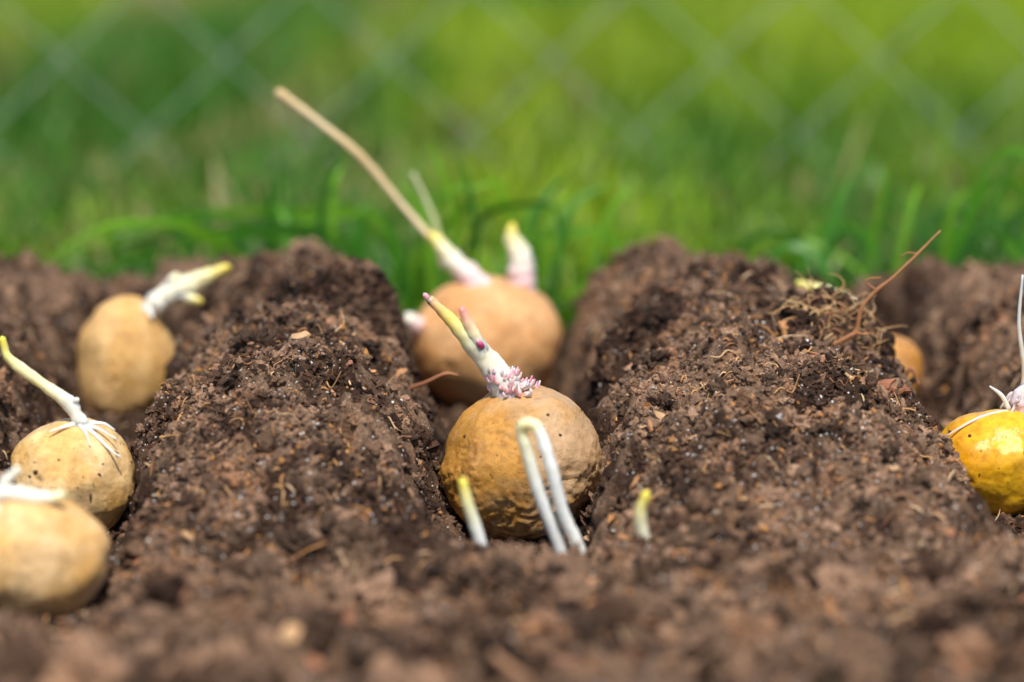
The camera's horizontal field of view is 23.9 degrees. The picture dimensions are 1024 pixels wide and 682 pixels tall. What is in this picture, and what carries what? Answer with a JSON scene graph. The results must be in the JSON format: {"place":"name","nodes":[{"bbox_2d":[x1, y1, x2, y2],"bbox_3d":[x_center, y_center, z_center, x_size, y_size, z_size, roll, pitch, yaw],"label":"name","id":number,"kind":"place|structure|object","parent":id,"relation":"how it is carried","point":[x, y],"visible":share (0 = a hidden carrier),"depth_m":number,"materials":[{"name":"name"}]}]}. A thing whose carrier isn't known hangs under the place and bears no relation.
{"place":"outdoors","nodes":[
{"label":"outdoors","id":0,"kind":"place"},
{"bbox_2d":[275,89,445,268],"bbox_3d":[-0.064,-0.069,1.037,0.072,0.081,0.030,0,11,0],"label":"sprout","id":1,"kind":"object","parent":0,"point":[285,97],"visible":0.86,"depth_m":1.02,"materials":[{"name":"beige plant"}]},
{"bbox_2d":[0,0,1023,334],"bbox_3d":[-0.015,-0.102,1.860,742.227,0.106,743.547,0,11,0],"label":"lawn","id":2,"kind":"structure","parent":0,"point":[804,216],"depth_m":1.76,"materials":[{"name":"green plant"}]},
{"bbox_2d":[0,235,1023,681],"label":"soil bed","id":3,"kind":"object","parent":2,"relation":"on","point":[900,304],"visible":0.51,"depth_m":0.79,"materials":[{"name":"brown soil"}]},
{"bbox_2d":[0,466,110,618],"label":"potato","id":4,"kind":"object","parent":3,"relation":"on","point":[55,547],"visible":0.94,"depth_m":0.71,"materials":[{"name":"food"}]},
{"bbox_2d":[0,336,135,530],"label":"potato","id":5,"kind":"object","parent":3,"relation":"on","point":[79,457],"visible":0.72,"depth_m":0.80,"materials":[{"name":"food"}]},
{"bbox_2d":[77,264,230,417],"bbox_3d":[-0.150,0.003,1.002,0.060,0.074,0.041,-5,12,-23],"label":"potato","id":6,"kind":"object","parent":3,"relation":"on","point":[125,349],"visible":0.71,"depth_m":0.99,"materials":[{"name":"food"}]},
{"bbox_2d":[458,477,487,546],"bbox_3d":[-0.010,0.060,0.746,0.013,0.039,0.006,0,11,0],"label":"potato sprout","id":7,"kind":"object","parent":3,"relation":"in","point":[474,523],"visible":0.56,"depth_m":0.74,"materials":[{"name":"white plant"}]},
{"bbox_2d":[404,222,562,406],"bbox_3d":[-0.012,-0.009,1.031,0.067,0.084,0.061,0,11,0],"label":"potato","id":8,"kind":"object","parent":3,"relation":"on","point":[514,316],"visible":0.82,"depth_m":1.01,"materials":[{"name":"food"}]},
{"bbox_2d":[423,293,601,540],"bbox_3d":[0.000,0.026,0.827,0.061,0.087,0.052,0,11,0],"label":"potato","id":9,"kind":"object","parent":3,"relation":"on","point":[483,456],"visible":0.85,"depth_m":0.81,"materials":[{"name":"food"}]},
{"bbox_2d":[3,248,1023,649],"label":"plant fibres","id":10,"kind":"object","parent":3,"relation":"on","point":[697,572],"visible":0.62,"depth_m":0.78,"materials":[{"name":"brown plant"}]},
{"bbox_2d":[21,267,1023,681],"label":"bark chips","id":11,"kind":"object","parent":3,"relation":"on","point":[497,659],"visible":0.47,"depth_m":0.67,"materials":[{"name":"brown wood"}]},
{"bbox_2d":[516,417,585,554],"bbox_3d":[0.020,0.062,0.775,0.037,0.083,0.032,0,11,0],"label":"sprout","id":12,"kind":"object","parent":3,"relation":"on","point":[543,503],"visible":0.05,"depth_m":0.76,"materials":[{"name":"plant"}]},
{"bbox_2d":[634,490,650,543],"bbox_3d":[0.041,0.063,0.739,0.007,0.037,0.006,0,11,0],"label":"potato sprout","id":13,"kind":"object","parent":3,"relation":"in","point":[640,514],"visible":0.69,"depth_m":0.73,"materials":[{"name":"yellow plant"}]},
{"bbox_2d":[409,367,919,390],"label":"root fragments","id":14,"kind":"object","parent":3,"relation":"on","point":[907,371],"visible":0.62,"depth_m":0.88,"materials":[{"name":"brown plant"}]},
{"bbox_2d":[767,269,907,357],"bbox_3d":[0.120,-0.006,0.889,0.053,0.039,0.044,0,11,0],"label":"root clump","id":15,"kind":"object","parent":3,"relation":"on","point":[836,311],"visible":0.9,"depth_m":0.89,"materials":[{"name":"brown plant"}]},
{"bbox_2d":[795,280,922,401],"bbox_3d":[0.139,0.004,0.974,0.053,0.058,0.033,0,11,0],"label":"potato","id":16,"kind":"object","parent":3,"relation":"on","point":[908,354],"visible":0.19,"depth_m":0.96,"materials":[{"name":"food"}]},
{"bbox_2d":[832,230,940,344],"bbox_3d":[0.127,-0.010,0.873,0.054,0.060,0.008,0,11,0],"label":"root twig","id":17,"kind":"object","parent":3,"relation":"on","point":[855,332],"visible":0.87,"depth_m":0.87,"materials":[{"name":"brown plant"}]},
{"bbox_2d":[941,274,1023,515],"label":"potato","id":18,"kind":"object","parent":3,"relation":"on","point":[988,445],"visible":0.77,"depth_m":0.81,"materials":[{"name":"food"}]},
{"bbox_2d":[0,0,1023,180],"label":"chain link fence","id":19,"kind":"object","parent":2,"relation":"on","point":[308,134],"visible":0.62,"depth_m":1.66,"materials":[{"name":"metal"}]}
]}

